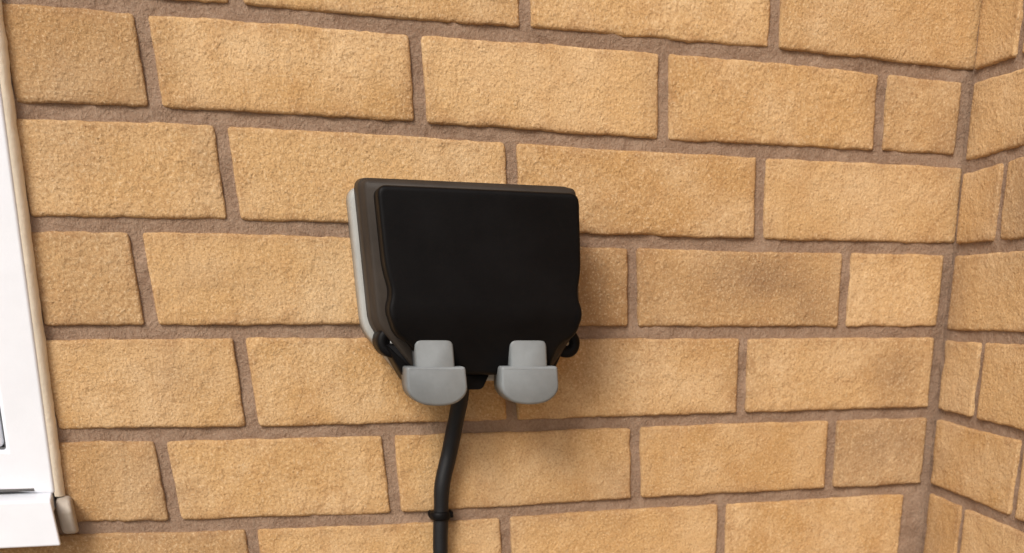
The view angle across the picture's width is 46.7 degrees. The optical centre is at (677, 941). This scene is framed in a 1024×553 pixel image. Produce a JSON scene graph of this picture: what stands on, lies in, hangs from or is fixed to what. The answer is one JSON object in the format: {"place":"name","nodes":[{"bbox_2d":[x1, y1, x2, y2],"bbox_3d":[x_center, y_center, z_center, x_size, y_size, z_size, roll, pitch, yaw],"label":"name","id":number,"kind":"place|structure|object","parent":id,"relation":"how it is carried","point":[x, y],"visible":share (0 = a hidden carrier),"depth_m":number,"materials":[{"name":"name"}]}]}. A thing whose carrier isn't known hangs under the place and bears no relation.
{"place":"outdoors","nodes":[
{"label":"outdoors","id":0,"kind":"place"},
{"label":"ground","id":1,"kind":"structure","parent":0,"visible":0},
{"bbox_2d":[0,0,981,552],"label":"brick wall","id":2,"kind":"structure","parent":1,"relation":"on","point":[766,194],"depth_m":1.05,"materials":[{"name":"beige brick"}]},
{"bbox_2d":[0,84,54,493],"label":"window","id":3,"kind":"structure","parent":2,"relation":"attached to","point":[25,461],"depth_m":0.95,"materials":[{"name":"white plastic"}]},
{"bbox_2d":[0,418,3,446],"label":"sash","id":4,"kind":"object","parent":3,"relation":"attached to","point":[1,438],"visible":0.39,"depth_m":0.97,"materials":[{"name":"white plastic"}]},
{"bbox_2d":[0,409,5,448],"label":"gasket","id":5,"kind":"object","parent":3,"relation":"attached to","point":[3,446],"visible":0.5,"depth_m":0.97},
{"bbox_2d":[0,488,33,491],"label":"packer gap","id":6,"kind":"object","parent":3,"relation":"on","point":[16,490],"visible":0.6,"depth_m":0.98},
{"bbox_2d":[0,0,64,496],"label":"sealant","id":7,"kind":"object","parent":3,"relation":"attached to","point":[25,226],"visible":1,"depth_m":0.92,"materials":[{"name":"beige plastic"}]},
{"bbox_2d":[0,492,78,547],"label":"window sill","id":8,"kind":"structure","parent":2,"relation":"attached to","point":[27,519],"depth_m":0.98,"materials":[{"name":"white plastic"}]},
{"bbox_2d":[428,509,452,520],"bbox_3d":[-0.226,-0.409,1.116,0.023,0.008,0.025,-10,30,-18],"label":"cable clip","id":9,"kind":"object","parent":2,"relation":"attached to","point":[442,516],"visible":0.98,"depth_m":1.11,"materials":[{"name":"black plastic"}]},
{"bbox_2d":[433,390,468,552],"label":"power cable","id":10,"kind":"object","parent":2,"relation":"attached to","point":[450,447],"visible":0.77,"depth_m":1.09,"materials":[{"name":"rubber"}]},
{"bbox_2d":[346,178,581,405],"bbox_3d":[-0.176,-0.561,1.012,0.192,0.168,0.094,-10,30,-18],"label":"outdoor socket box","id":11,"kind":"object","parent":2,"relation":"attached to","point":[461,288],"visible":1,"depth_m":0.97,"materials":[{"name":"black plastic"}]},
{"bbox_2d":[920,0,1023,552],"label":"brick wall","id":12,"kind":"structure","parent":1,"relation":"on","point":[974,502],"depth_m":1.15,"materials":[{"name":"beige brick"}]}
]}

